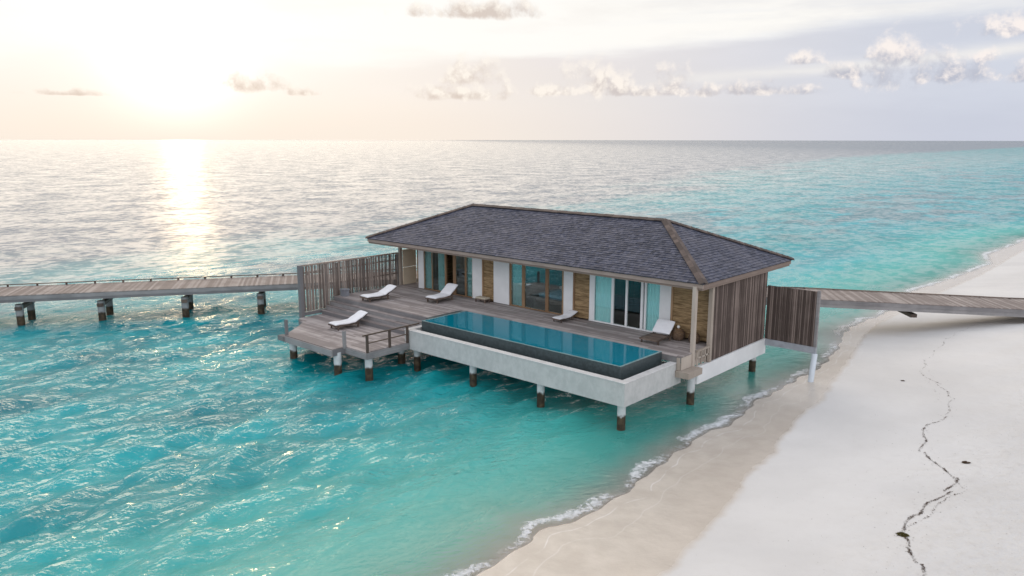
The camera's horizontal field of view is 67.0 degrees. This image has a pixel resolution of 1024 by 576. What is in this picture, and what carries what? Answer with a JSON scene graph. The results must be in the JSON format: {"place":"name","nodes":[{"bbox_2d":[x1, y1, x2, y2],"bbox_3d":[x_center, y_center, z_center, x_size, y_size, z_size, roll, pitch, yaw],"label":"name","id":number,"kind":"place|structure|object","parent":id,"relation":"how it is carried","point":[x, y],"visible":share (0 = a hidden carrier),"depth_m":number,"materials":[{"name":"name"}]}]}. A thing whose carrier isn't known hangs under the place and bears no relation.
{"place":"outdoors","nodes":[
{"label":"outdoors","id":0,"kind":"place"},
{"bbox_2d":[0,140,1023,575],"bbox_3d":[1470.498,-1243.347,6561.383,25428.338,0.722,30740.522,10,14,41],"label":"sea water","id":1,"kind":"structure","parent":0,"point":[218,434],"depth_m":45.96,"materials":[{"name":"teal liquid"}]},
{"bbox_2d":[0,0,1023,140],"label":"sky","id":2,"kind":"structure","parent":0,"point":[778,70],"materials":[{"name":"white"}]},
{"bbox_2d":[378,235,1023,575],"bbox_3d":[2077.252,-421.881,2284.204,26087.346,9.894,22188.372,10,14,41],"label":"sand","id":3,"kind":"structure","parent":0,"point":[800,475],"depth_m":26.01,"materials":[{"name":"beige sand"}]},
{"bbox_2d":[0,268,416,325],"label":"timber jetty","id":4,"kind":"object","parent":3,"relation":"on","point":[30,296],"visible":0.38,"depth_m":50.04,"materials":[{"name":"grey wood"}]},
{"bbox_2d":[278,300,421,380],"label":"sun deck","id":5,"kind":"structure","parent":3,"relation":"on","point":[376,333],"depth_m":39.85,"materials":[{"name":"grey wood"}]},
{"bbox_2d":[328,310,367,330],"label":"sun lounger","id":6,"kind":"object","parent":5,"relation":"on","point":[357,317],"visible":1,"depth_m":41.56,"materials":[{"name":"white fabric"}]},
{"bbox_2d":[297,252,398,317],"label":"privacy fence","id":7,"kind":"object","parent":5,"relation":"on","point":[363,278],"visible":0.88,"depth_m":45.56,"materials":[{"name":"brown wood"}]},
{"bbox_2d":[404,310,680,430],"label":"infinity pool","id":8,"kind":"structure","parent":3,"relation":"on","point":[621,376],"depth_m":33.81,"materials":[{"name":"concrete"}]},
{"bbox_2d":[334,203,793,410],"bbox_3d":[1.624,1.112,42.975,23.261,10.676,12.564,10,14,41],"label":"water villa","id":9,"kind":"object","parent":3,"relation":"on","point":[511,262],"visible":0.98,"depth_m":39.01,"materials":[{"name":"grey wood"}]},
{"bbox_2d":[340,288,349,296],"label":"cube table","id":10,"kind":"object","parent":9,"relation":"on","point":[344,292],"visible":1,"depth_m":45.21,"materials":[{"name":"grey paint"}]},
{"bbox_2d":[360,284,396,302],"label":"sun lounger","id":11,"kind":"object","parent":9,"relation":"on","point":[385,291],"visible":1,"depth_m":44.26,"materials":[{"name":"white fabric"}]},
{"bbox_2d":[425,283,457,303],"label":"sun lounger","id":12,"kind":"object","parent":9,"relation":"on","point":[448,290],"visible":1,"depth_m":44.14,"materials":[{"name":"white fabric"}]},
{"bbox_2d":[424,251,472,297],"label":"sliding door","id":13,"kind":"structure","parent":9,"relation":"in","point":[435,264],"depth_m":46.09,"materials":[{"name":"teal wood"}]},
{"bbox_2d":[475,296,490,302],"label":"stool","id":14,"kind":"object","parent":9,"relation":"on","point":[483,298],"visible":1,"depth_m":43.56,"materials":[{"name":"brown wood"}]},
{"bbox_2d":[509,263,563,314],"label":"sliding door","id":15,"kind":"structure","parent":9,"relation":"in","point":[521,292],"depth_m":42.00,"materials":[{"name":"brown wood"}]},
{"bbox_2d":[536,286,561,305],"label":"bed","id":16,"kind":"object","parent":9,"relation":"on","point":[555,296],"visible":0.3,"depth_m":42.96,"materials":[{"name":"white wood"}]},
{"bbox_2d":[552,310,577,322],"bbox_3d":[2.700,1.438,39.315,1.397,0.415,0.571,-11,15,-44],"label":"sun lounger","id":17,"kind":"object","parent":9,"relation":"on","point":[568,314],"visible":1,"depth_m":39.24,"materials":[{"name":"white fabric"}]},
{"bbox_2d":[595,276,611,322],"bbox_3d":[4.620,0.363,38.632,1.050,2.710,0.079,10,14,41],"label":"curtain","id":18,"kind":"object","parent":9,"relation":"hanging from","point":[603,299],"visible":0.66,"depth_m":38.71,"materials":[{"name":"teal fabric"}]},
{"bbox_2d":[589,275,660,333],"bbox_3d":[5.475,0.466,37.717,4.150,2.925,0.130,10,14,41],"label":"sliding door","id":19,"kind":"structure","parent":9,"relation":"in","point":[643,306],"depth_m":37.82,"materials":[{"name":"white paint"}]},
{"bbox_2d":[646,283,659,330],"bbox_3d":[6.700,0.719,36.792,0.950,2.710,0.080,10,14,41],"label":"curtain","id":20,"kind":"object","parent":9,"relation":"hanging from","point":[653,297],"visible":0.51,"depth_m":36.81,"materials":[{"name":"teal fabric"}]},
{"bbox_2d":[639,319,674,344],"bbox_3d":[6.647,2.000,35.313,0.936,0.830,1.688,9,14,39],"label":"sun lounger","id":21,"kind":"object","parent":9,"relation":"on","point":[663,326],"visible":1,"depth_m":35.47,"materials":[{"name":"white fabric"}]},
{"bbox_2d":[671,325,684,340],"bbox_3d":[7.621,2.043,35.465,0.641,0.688,0.632,10,14,41],"label":"rattan lantern","id":22,"kind":"object","parent":9,"relation":"on","point":[678,333],"visible":1,"depth_m":35.28,"materials":[{"name":"brown wicker"}]},
{"bbox_2d":[688,332,699,343],"bbox_3d":[8.217,2.235,34.913,0.542,0.520,0.535,10,14,41],"label":"rattan lantern","id":23,"kind":"object","parent":9,"relation":"on","point":[697,338],"visible":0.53,"depth_m":34.77,"materials":[{"name":"brown wicker"}]},
{"bbox_2d":[764,285,820,381],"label":"screen wall","id":24,"kind":"structure","parent":3,"relation":"on","point":[792,318],"depth_m":37.33,"materials":[{"name":"brown wood"}]},
{"bbox_2d":[766,286,1023,317],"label":"timber jetty","id":25,"kind":"object","parent":3,"relation":"on","point":[908,304],"visible":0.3,"depth_m":45.07,"materials":[{"name":"grey wood"}]},
{"bbox_2d":[896,532,909,536],"bbox_3d":[10.890,6.857,21.600,0.384,0.094,0.287,10,14,41],"label":"seaweed clump","id":26,"kind":"object","parent":3,"relation":"on","point":[902,533],"visible":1,"depth_m":21.56,"materials":[{"name":"brown plant"}]},
{"bbox_2d":[863,324,1011,575],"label":"seaweed line","id":27,"kind":"object","parent":3,"relation":"on","point":[920,512],"visible":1,"depth_m":23.69,"materials":[{"name":"black plant"}]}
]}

